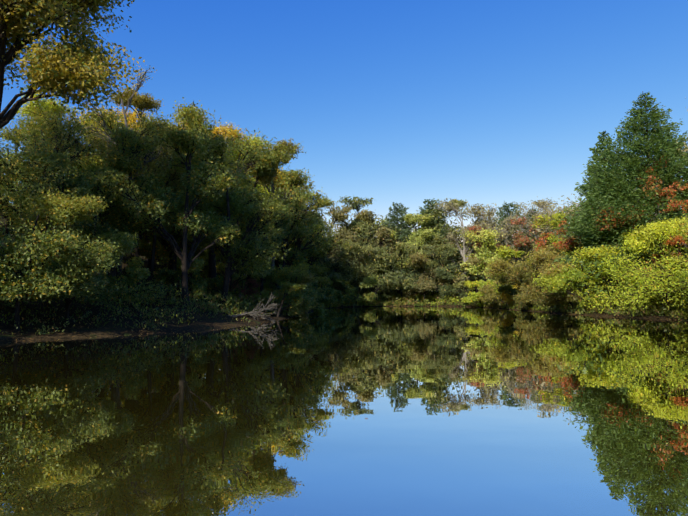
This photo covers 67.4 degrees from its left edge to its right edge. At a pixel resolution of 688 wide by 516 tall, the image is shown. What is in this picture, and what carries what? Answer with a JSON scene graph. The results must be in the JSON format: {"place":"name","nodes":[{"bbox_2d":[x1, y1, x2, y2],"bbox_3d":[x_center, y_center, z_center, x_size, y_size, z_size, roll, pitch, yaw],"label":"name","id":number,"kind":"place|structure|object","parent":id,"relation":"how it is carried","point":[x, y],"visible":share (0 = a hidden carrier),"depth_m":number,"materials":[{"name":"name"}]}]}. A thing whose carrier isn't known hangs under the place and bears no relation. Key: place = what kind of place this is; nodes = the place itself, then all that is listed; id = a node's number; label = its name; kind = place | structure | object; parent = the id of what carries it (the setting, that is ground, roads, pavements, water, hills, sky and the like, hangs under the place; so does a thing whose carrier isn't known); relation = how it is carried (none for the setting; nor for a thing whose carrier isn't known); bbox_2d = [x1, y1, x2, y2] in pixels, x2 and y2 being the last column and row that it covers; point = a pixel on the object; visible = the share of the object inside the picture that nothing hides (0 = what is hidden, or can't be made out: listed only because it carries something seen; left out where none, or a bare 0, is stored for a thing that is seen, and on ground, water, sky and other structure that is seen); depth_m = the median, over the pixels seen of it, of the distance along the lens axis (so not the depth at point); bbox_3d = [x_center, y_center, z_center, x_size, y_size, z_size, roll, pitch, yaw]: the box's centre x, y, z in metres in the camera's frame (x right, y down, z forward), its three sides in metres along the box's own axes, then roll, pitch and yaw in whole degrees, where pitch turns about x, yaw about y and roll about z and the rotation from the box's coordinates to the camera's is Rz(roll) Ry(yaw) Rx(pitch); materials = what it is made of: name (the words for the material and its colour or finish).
{"place":"outdoors","nodes":[
{"label":"outdoors","id":0,"kind":"place"},
{"bbox_2d":[0,306,687,515],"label":"pond water","id":1,"kind":"structure","parent":0,"point":[520,413],"depth_m":8.32,"materials":[{"name":"liquid"}]},
{"bbox_2d":[0,218,687,341],"bbox_3d":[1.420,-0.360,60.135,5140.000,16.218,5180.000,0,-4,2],"label":"ground","id":2,"kind":"structure","parent":0,"point":[83,330],"depth_m":28.41,"materials":[{"name":"brown soil"}]},
{"bbox_2d":[0,127,49,250],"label":"tree","id":3,"kind":"object","parent":2,"relation":"on","point":[2,209],"visible":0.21,"depth_m":35.44,"materials":[{"name":"green plant"}]},
{"bbox_2d":[0,87,102,205],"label":"tree","id":4,"kind":"object","parent":2,"relation":"on","point":[47,104],"visible":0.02,"depth_m":39.43,"materials":[{"name":"green plant"}]},
{"bbox_2d":[0,185,111,330],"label":"tree","id":5,"kind":"object","parent":2,"relation":"on","point":[22,281],"visible":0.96,"depth_m":22.31,"materials":[{"name":"green plant"}]},
{"bbox_2d":[25,148,94,257],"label":"tree","id":6,"kind":"object","parent":2,"relation":"on","point":[82,188],"visible":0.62,"depth_m":28.69,"materials":[{"name":"green plant"}]},
{"bbox_2d":[0,102,137,269],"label":"tree","id":7,"kind":"object","parent":2,"relation":"on","point":[36,178],"visible":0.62,"depth_m":29.53,"materials":[{"name":"green plant"}]},
{"bbox_2d":[0,0,144,128],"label":"sycamore tree","id":8,"kind":"object","parent":2,"relation":"on","point":[52,73],"visible":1,"depth_m":26.80,"materials":[{"name":"green plant"}]},
{"bbox_2d":[29,229,140,323],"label":"tree","id":9,"kind":"object","parent":2,"relation":"on","point":[105,252],"visible":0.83,"depth_m":23.98,"materials":[{"name":"green plant"}]},
{"bbox_2d":[9,110,173,265],"bbox_3d":[-17.617,-3.700,35.200,10.000,11.010,10.507,-1,-4,18],"label":"tree","id":10,"kind":"object","parent":2,"relation":"on","point":[109,229],"visible":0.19,"depth_m":33.67,"materials":[{"name":"green plant"}]},
{"bbox_2d":[54,164,131,253],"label":"tree","id":11,"kind":"object","parent":2,"relation":"on","point":[106,172],"visible":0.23,"depth_m":31.90,"materials":[{"name":"green plant"}]},
{"bbox_2d":[33,100,152,186],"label":"tree","id":12,"kind":"object","parent":2,"relation":"on","point":[131,116],"visible":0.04,"depth_m":45.47,"materials":[{"name":"green plant"}]},
{"bbox_2d":[73,64,168,280],"bbox_3d":[-16.087,-5.960,37.229,7.003,15.858,4.207,2,-4,-26],"label":"tree","id":13,"kind":"object","parent":2,"relation":"on","point":[113,272],"visible":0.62,"depth_m":37.17,"materials":[{"name":"green plant"}]},
{"bbox_2d":[68,107,188,275],"bbox_3d":[-16.191,-4.615,37.490,10.330,12.964,8.767,-3,-5,38],"label":"tree","id":14,"kind":"object","parent":2,"relation":"on","point":[124,137],"visible":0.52,"depth_m":35.53,"materials":[{"name":"green plant"}]},
{"bbox_2d":[95,256,170,306],"bbox_3d":[-12.917,1.463,31.485,4.492,3.212,4.456,0,-4,2],"label":"bush","id":15,"kind":"object","parent":2,"relation":"on","point":[135,271],"visible":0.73,"depth_m":30.72,"materials":[{"name":"green plant"}]},
{"bbox_2d":[93,158,173,286],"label":"tree","id":16,"kind":"object","parent":2,"relation":"on","point":[119,267],"visible":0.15,"depth_m":34.68,"materials":[{"name":"green plant"}]},
{"bbox_2d":[74,87,198,278],"bbox_3d":[-15.775,-5.955,39.590,10.255,15.276,10.658,0,-4,2],"label":"tree","id":17,"kind":"object","parent":2,"relation":"on","point":[144,103],"visible":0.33,"depth_m":40.44,"materials":[{"name":"green plant"}]},
{"bbox_2d":[130,176,185,285],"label":"tree","id":18,"kind":"object","parent":2,"relation":"on","point":[150,277],"visible":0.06,"depth_m":37.51,"materials":[{"name":"green plant"}]},
{"bbox_2d":[91,118,244,308],"bbox_3d":[-10.919,-2.762,33.904,8.075,12.654,8.292,0,-4,2],"label":"tree","id":19,"kind":"object","parent":2,"relation":"on","point":[197,224],"visible":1,"depth_m":33.65,"materials":[{"name":"green plant"}]},
{"bbox_2d":[149,222,201,275],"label":"tree","id":20,"kind":"object","parent":2,"relation":"on","point":[165,256],"visible":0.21,"depth_m":43.42,"materials":[{"name":"green plant"}]},
{"bbox_2d":[153,256,208,296],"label":"bush","id":21,"kind":"object","parent":2,"relation":"on","point":[168,275],"visible":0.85,"depth_m":36.73,"materials":[{"name":"green plant"}]},
{"bbox_2d":[139,139,251,285],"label":"tree","id":22,"kind":"object","parent":2,"relation":"on","point":[165,243],"visible":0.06,"depth_m":43.07,"materials":[{"name":"green plant"}]},
{"bbox_2d":[176,218,223,278],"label":"tree","id":23,"kind":"object","parent":2,"relation":"on","point":[204,257],"visible":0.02,"depth_m":53.53,"materials":[{"name":"green plant"}]},
{"bbox_2d":[176,174,225,292],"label":"tree","id":24,"kind":"object","parent":2,"relation":"on","point":[182,203],"visible":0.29,"depth_m":40.10,"materials":[{"name":"green plant"}]},
{"bbox_2d":[195,120,250,279],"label":"tree","id":25,"kind":"object","parent":2,"relation":"on","point":[232,133],"visible":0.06,"depth_m":56.52,"materials":[{"name":"green plant"}]},
{"bbox_2d":[215,250,241,285],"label":"bush","id":26,"kind":"object","parent":2,"relation":"on","point":[219,268],"visible":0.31,"depth_m":49.62,"materials":[{"name":"green plant"}]},
{"bbox_2d":[154,97,305,292],"bbox_3d":[-11.354,-5.449,46.634,12.328,17.566,13.235,-3,-5,35],"label":"tree","id":27,"kind":"object","parent":2,"relation":"on","point":[195,118],"visible":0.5,"depth_m":46.45,"materials":[{"name":"green plant"}]},
{"bbox_2d":[176,130,290,310],"bbox_3d":[-8.279,-2.385,38.993,8.756,13.308,7.665,0,-4,2],"label":"tree","id":28,"kind":"object","parent":2,"relation":"on","point":[252,215],"visible":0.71,"depth_m":39.01,"materials":[{"name":"green plant"}]},
{"bbox_2d":[203,262,270,297],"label":"bush","id":29,"kind":"object","parent":2,"relation":"on","point":[216,282],"visible":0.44,"depth_m":41.78,"materials":[{"name":"green plant"}]},
{"bbox_2d":[225,184,254,285],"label":"tree","id":30,"kind":"object","parent":2,"relation":"on","point":[244,203],"visible":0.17,"depth_m":45.55,"materials":[{"name":"green plant"}]},
{"bbox_2d":[223,136,275,282],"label":"tree","id":31,"kind":"object","parent":2,"relation":"on","point":[261,187],"visible":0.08,"depth_m":58.57,"materials":[{"name":"green plant"}]},
{"bbox_2d":[226,298,277,321],"bbox_3d":[-6.318,4.123,36.406,3.391,2.596,2.827,-1,-4,11],"label":"driftwood","id":32,"kind":"object","parent":2,"relation":"on","point":[252,313],"visible":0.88,"depth_m":35.73,"materials":[{"name":"grey wood"}]},
{"bbox_2d":[232,149,294,288],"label":"tree","id":33,"kind":"object","parent":2,"relation":"on","point":[285,220],"visible":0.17,"depth_m":50.53,"materials":[{"name":"green plant"}]},
{"bbox_2d":[250,292,277,319],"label":"dead fallen tree","id":34,"kind":"object","parent":2,"relation":"on","point":[271,305],"visible":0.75,"depth_m":37.32,"materials":[{"name":"grey wood"}]},
{"bbox_2d":[236,160,303,282],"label":"tree","id":35,"kind":"object","parent":2,"relation":"on","point":[282,242],"visible":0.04,"depth_m":66.13,"materials":[{"name":"green plant"}]},
{"bbox_2d":[248,138,304,287],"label":"tree","id":36,"kind":"object","parent":2,"relation":"on","point":[267,180],"visible":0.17,"depth_m":52.18,"materials":[{"name":"green plant"}]},
{"bbox_2d":[257,281,306,316],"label":"bush","id":37,"kind":"object","parent":2,"relation":"on","point":[293,301],"visible":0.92,"depth_m":41.46,"materials":[{"name":"green plant"}]},
{"bbox_2d":[256,261,312,309],"bbox_3d":[-5.990,2.929,50.601,6.574,5.198,7.056,0,-4,2],"label":"bush","id":38,"kind":"object","parent":2,"relation":"on","point":[273,284],"visible":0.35,"depth_m":49.25,"materials":[{"name":"green plant"}]},
{"bbox_2d":[268,167,309,280],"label":"tree","id":39,"kind":"object","parent":2,"relation":"on","point":[278,181],"visible":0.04,"depth_m":69.63,"materials":[{"name":"green plant"}]},
{"bbox_2d":[260,265,318,313],"bbox_3d":[-4.686,2.909,45.489,4.869,4.707,5.836,0,-4,2],"label":"bush","id":40,"kind":"object","parent":2,"relation":"on","point":[290,275],"visible":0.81,"depth_m":44.90,"materials":[{"name":"green plant"}]},
{"bbox_2d":[243,168,336,269],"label":"tree","id":41,"kind":"object","parent":2,"relation":"on","point":[292,179],"visible":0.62,"depth_m":59.81,"materials":[{"name":"green plant"}]},
{"bbox_2d":[263,273,316,314],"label":"bush","id":42,"kind":"object","parent":2,"relation":"on","point":[305,281],"visible":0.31,"depth_m":46.72,"materials":[{"name":"green plant"}]},
{"bbox_2d":[277,203,310,270],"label":"tree","id":43,"kind":"object","parent":2,"relation":"on","point":[298,231],"visible":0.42,"depth_m":57.01,"materials":[{"name":"green plant"}]},
{"bbox_2d":[270,189,328,269],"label":"tree","id":44,"kind":"object","parent":2,"relation":"on","point":[311,250],"visible":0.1,"depth_m":67.89,"materials":[{"name":"green plant"}]},
{"bbox_2d":[270,180,331,266],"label":"tree","id":45,"kind":"object","parent":2,"relation":"on","point":[312,193],"depth_m":73.53,"materials":[{"name":"green plant"}]},
{"bbox_2d":[291,195,351,273],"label":"tree","id":46,"kind":"object","parent":2,"relation":"on","point":[312,259],"visible":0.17,"depth_m":75.42,"materials":[{"name":"green plant"}]},
{"bbox_2d":[305,205,364,287],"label":"tree","id":47,"kind":"object","parent":2,"relation":"on","point":[339,217],"visible":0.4,"depth_m":88.85,"materials":[{"name":"green plant"}]},
{"bbox_2d":[314,246,365,288],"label":"tree","id":48,"kind":"object","parent":2,"relation":"on","point":[340,261],"visible":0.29,"depth_m":80.65,"materials":[{"name":"green plant"}]},
{"bbox_2d":[0,264,687,334],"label":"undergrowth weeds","id":49,"kind":"object","parent":2,"relation":"on","point":[563,306],"visible":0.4,"depth_m":40.31,"materials":[{"name":"green plant"}]},
{"bbox_2d":[336,278,353,304],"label":"bush","id":50,"kind":"object","parent":2,"relation":"on","point":[346,286],"visible":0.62,"depth_m":75.27,"materials":[{"name":"green plant"}]},
{"bbox_2d":[320,240,385,295],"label":"tree","id":51,"kind":"object","parent":2,"relation":"on","point":[354,248],"visible":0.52,"depth_m":81.57,"materials":[{"name":"green plant"}]},
{"bbox_2d":[328,213,392,264],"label":"tree","id":52,"kind":"object","parent":2,"relation":"on","point":[366,229],"visible":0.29,"depth_m":91.40,"materials":[{"name":"green plant"}]},
{"bbox_2d":[337,195,384,253],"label":"tree","id":53,"kind":"object","parent":2,"relation":"on","point":[356,205],"visible":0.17,"depth_m":95.46,"materials":[{"name":"green plant"}]},
{"bbox_2d":[344,275,378,301],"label":"bush","id":54,"kind":"object","parent":2,"relation":"on","point":[367,281],"visible":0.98,"depth_m":78.10,"materials":[{"name":"green plant"}]},
{"bbox_2d":[351,209,402,294],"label":"tree","id":55,"kind":"object","parent":2,"relation":"on","point":[382,233],"visible":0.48,"depth_m":90.58,"materials":[{"name":"green plant"}]},
{"bbox_2d":[356,245,405,299],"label":"tree","id":56,"kind":"object","parent":2,"relation":"on","point":[394,277],"visible":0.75,"depth_m":82.63,"materials":[{"name":"green plant"}]},
{"bbox_2d":[369,242,429,299],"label":"tree","id":57,"kind":"object","parent":2,"relation":"on","point":[408,281],"visible":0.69,"depth_m":82.86,"materials":[{"name":"green plant"}]},
{"bbox_2d":[375,202,425,295],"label":"tree","id":58,"kind":"object","parent":2,"relation":"on","point":[407,230],"visible":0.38,"depth_m":94.38,"materials":[{"name":"green plant"}]},
{"bbox_2d":[388,213,440,296],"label":"tree","id":59,"kind":"object","parent":2,"relation":"on","point":[419,240],"visible":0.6,"depth_m":91.94,"materials":[{"name":"green plant"}]},
{"bbox_2d":[399,252,446,300],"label":"tree","id":60,"kind":"object","parent":2,"relation":"on","point":[424,283],"visible":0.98,"depth_m":82.53,"materials":[{"name":"green plant"}]},
{"bbox_2d":[414,198,459,295],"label":"tree","id":61,"kind":"object","parent":2,"relation":"on","point":[429,208],"visible":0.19,"depth_m":96.07,"materials":[{"name":"green plant"}]},
{"bbox_2d":[416,199,471,262],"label":"tree","id":62,"kind":"object","parent":2,"relation":"on","point":[461,202],"visible":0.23,"depth_m":96.13,"materials":[{"name":"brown plant"}]},
{"bbox_2d":[420,243,472,298],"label":"tree","id":63,"kind":"object","parent":2,"relation":"on","point":[446,290],"visible":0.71,"depth_m":82.66,"materials":[{"name":"green plant"}]},
{"bbox_2d":[427,234,465,297],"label":"tree","id":64,"kind":"object","parent":2,"relation":"on","point":[439,241],"visible":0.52,"depth_m":88.95,"materials":[{"name":"green plant"}]},
{"bbox_2d":[431,258,480,293],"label":"tree","id":65,"kind":"object","parent":2,"relation":"on","point":[473,261],"visible":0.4,"depth_m":82.91,"materials":[{"name":"green plant"}]},
{"bbox_2d":[452,281,478,305],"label":"bush","id":66,"kind":"object","parent":2,"relation":"on","point":[461,285],"visible":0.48,"depth_m":79.25,"materials":[{"name":"green plant"}]},
{"bbox_2d":[427,198,504,282],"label":"tree","id":67,"kind":"object","parent":2,"relation":"on","point":[478,222],"visible":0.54,"depth_m":93.78,"materials":[{"name":"brown plant"}]},
{"bbox_2d":[461,280,482,303],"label":"bush","id":68,"kind":"object","parent":2,"relation":"on","point":[469,284],"visible":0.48,"depth_m":76.61,"materials":[{"name":"green plant"}]},
{"bbox_2d":[461,238,488,291],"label":"tree","id":69,"kind":"object","parent":2,"relation":"on","point":[474,277],"visible":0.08,"depth_m":98.29,"materials":[{"name":"green plant"}]},
{"bbox_2d":[440,225,510,289],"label":"tree","id":70,"kind":"object","parent":2,"relation":"on","point":[475,270],"visible":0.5,"depth_m":81.78,"materials":[{"name":"green plant"}]},
{"bbox_2d":[466,261,509,302],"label":"bush","id":71,"kind":"object","parent":2,"relation":"on","point":[473,296],"visible":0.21,"depth_m":72.78,"materials":[{"name":"green plant"}]},
{"bbox_2d":[465,225,511,279],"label":"tree","id":72,"kind":"object","parent":2,"relation":"on","point":[474,228],"visible":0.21,"depth_m":86.75,"materials":[{"name":"green plant"}]},
{"bbox_2d":[478,278,513,307],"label":"bush","id":73,"kind":"object","parent":2,"relation":"on","point":[489,292],"visible":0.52,"depth_m":68.40,"materials":[{"name":"green plant"}]},
{"bbox_2d":[462,203,532,258],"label":"tree","id":74,"kind":"object","parent":2,"relation":"on","point":[490,213],"visible":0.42,"depth_m":90.42,"materials":[{"name":"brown plant"}]},
{"bbox_2d":[488,245,521,285],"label":"tree","id":75,"kind":"object","parent":2,"relation":"on","point":[494,250],"visible":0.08,"depth_m":81.48,"materials":[{"name":"green plant"}]},
{"bbox_2d":[494,284,521,307],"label":"bush","id":76,"kind":"object","parent":2,"relation":"on","point":[507,297],"visible":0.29,"depth_m":64.91,"materials":[{"name":"green plant"}]},
{"bbox_2d":[490,201,527,263],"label":"tree","id":77,"kind":"object","parent":2,"relation":"on","point":[505,207],"visible":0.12,"depth_m":98.12,"materials":[{"name":"green plant"}]},
{"bbox_2d":[481,258,539,309],"bbox_3d":[19.677,3.145,60.120,6.952,6.390,5.099,0,-4,2],"label":"bush","id":78,"kind":"object","parent":2,"relation":"on","point":[498,266],"visible":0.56,"depth_m":59.21,"materials":[{"name":"green plant"}]},
{"bbox_2d":[493,274,537,306],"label":"bush","id":79,"kind":"object","parent":2,"relation":"on","point":[505,288],"visible":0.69,"depth_m":63.49,"materials":[{"name":"green plant"}]},
{"bbox_2d":[495,245,535,287],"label":"tree","id":80,"kind":"object","parent":2,"relation":"on","point":[508,253],"visible":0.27,"depth_m":76.42,"materials":[{"name":"green plant"}]},
{"bbox_2d":[497,215,547,261],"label":"tree","id":81,"kind":"object","parent":2,"relation":"on","point":[520,241],"visible":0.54,"depth_m":82.50,"materials":[{"name":"red plant"}]},
{"bbox_2d":[510,208,541,274],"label":"tree","id":82,"kind":"object","parent":2,"relation":"on","point":[531,236],"visible":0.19,"depth_m":95.36,"materials":[{"name":"green plant"}]},
{"bbox_2d":[501,198,574,253],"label":"tree","id":83,"kind":"object","parent":2,"relation":"on","point":[529,219],"visible":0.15,"depth_m":92.05,"materials":[{"name":"green plant"}]},
{"bbox_2d":[506,248,570,308],"bbox_3d":[21.350,2.660,57.723,6.697,7.025,9.736,-1,-4,15],"label":"bush","id":84,"kind":"object","parent":2,"relation":"on","point":[540,258],"visible":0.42,"depth_m":56.20,"materials":[{"name":"green plant"}]},
{"bbox_2d":[528,224,554,251],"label":"tree","id":85,"kind":"object","parent":2,"relation":"on","point":[545,230],"visible":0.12,"depth_m":80.82,"materials":[{"name":"brown plant"}]},
{"bbox_2d":[526,244,570,288],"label":"tree","id":86,"kind":"object","parent":2,"relation":"on","point":[550,248],"visible":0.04,"depth_m":65.60,"materials":[{"name":"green plant"}]},
{"bbox_2d":[533,218,567,255],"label":"tree","id":87,"kind":"object","parent":2,"relation":"on","point":[542,242],"visible":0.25,"depth_m":70.26,"materials":[{"name":"red plant"}]},
{"bbox_2d":[517,262,584,312],"bbox_3d":[20.883,3.067,50.486,6.267,5.236,5.536,1,-4,-13],"label":"bush","id":88,"kind":"object","parent":2,"relation":"on","point":[567,297],"visible":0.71,"depth_m":50.21,"materials":[{"name":"green plant"}]},
{"bbox_2d":[530,211,573,255],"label":"tree","id":89,"kind":"object","parent":2,"relation":"on","point":[554,224],"visible":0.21,"depth_m":71.98,"materials":[{"name":"green plant"}]},
{"bbox_2d":[529,194,580,255],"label":"tree","id":90,"kind":"object","parent":2,"relation":"on","point":[549,212],"visible":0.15,"depth_m":75.74,"materials":[{"name":"green plant"}]},
{"bbox_2d":[552,221,584,254],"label":"tree","id":91,"kind":"object","parent":2,"relation":"on","point":[566,244],"visible":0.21,"depth_m":54.98,"materials":[{"name":"red plant"}]},
{"bbox_2d":[531,245,621,312],"bbox_3d":[21.919,2.199,48.015,8.998,6.632,5.242,0,-4,2],"label":"bush","id":92,"kind":"object","parent":2,"relation":"on","point":[555,283],"visible":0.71,"depth_m":47.41,"materials":[{"name":"green plant"}]},
{"bbox_2d":[536,131,648,297],"bbox_3d":[28.365,-4.321,57.001,11.121,19.365,13.783,0,-4,2],"label":"conifer tree","id":93,"kind":"object","parent":2,"relation":"on","point":[601,141],"visible":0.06,"depth_m":56.84,"materials":[{"name":"green plant"}]},
{"bbox_2d":[561,244,635,305],"bbox_3d":[25.621,1.681,50.412,10.176,7.417,10.113,0,-4,2],"label":"bush","id":94,"kind":"object","parent":2,"relation":"on","point":[578,265],"visible":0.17,"depth_m":48.08,"materials":[{"name":"green plant"}]},
{"bbox_2d":[551,91,687,304],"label":"conifer tree","id":95,"kind":"object","parent":2,"relation":"on","point":[621,192],"visible":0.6,"depth_m":49.19,"materials":[{"name":"green plant"}]},
{"bbox_2d":[574,234,687,313],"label":"bush","id":96,"kind":"object","parent":2,"relation":"on","point":[638,244],"visible":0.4,"depth_m":45.37,"materials":[{"name":"green plant"}]},
{"bbox_2d":[591,166,684,306],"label":"tree","id":97,"kind":"object","parent":2,"relation":"on","point":[669,205],"visible":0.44,"depth_m":47.48,"materials":[{"name":"red plant"}]},
{"bbox_2d":[603,216,687,318],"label":"bush","id":98,"kind":"object","parent":2,"relation":"on","point":[663,231],"visible":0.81,"depth_m":39.75,"materials":[{"name":"green plant"}]},
{"bbox_2d":[618,217,687,314],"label":"bush","id":99,"kind":"object","parent":2,"relation":"on","point":[683,258],"visible":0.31,"depth_m":41.44,"materials":[{"name":"green plant"}]},
{"bbox_2d":[643,253,670,307],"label":"bush","id":100,"kind":"object","parent":2,"relation":"on","point":[658,256],"visible":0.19,"depth_m":42.77,"materials":[{"name":"green plant"}]},
{"bbox_2d":[636,218,686,270],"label":"bush","id":101,"kind":"object","parent":2,"relation":"on","point":[651,240],"visible":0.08,"depth_m":42.82,"materials":[{"name":"green plant"}]},
{"bbox_2d":[640,155,687,301],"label":"tree","id":102,"kind":"object","parent":2,"relation":"on","point":[680,189],"visible":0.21,"depth_m":47.50,"materials":[{"name":"red plant"}]},
{"bbox_2d":[659,213,687,310],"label":"bush","id":103,"kind":"object","parent":2,"relation":"on","point":[685,282],"visible":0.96,"depth_m":37.40,"materials":[{"name":"green plant"}]},
{"bbox_2d":[660,235,687,270],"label":"bush","id":104,"kind":"object","parent":2,"relation":"on","point":[680,241],"visible":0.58,"depth_m":38.88,"materials":[{"name":"orange plant"}]},
{"bbox_2d":[661,199,687,255],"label":"tree","id":105,"kind":"object","parent":2,"relation":"on","point":[684,208],"visible":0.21,"depth_m":42.62,"materials":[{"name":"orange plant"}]},
{"bbox_2d":[0,0,687,241],"label":"sky","id":106,"kind":"structure","parent":0,"point":[408,103],"materials":[{"name":"blue"}]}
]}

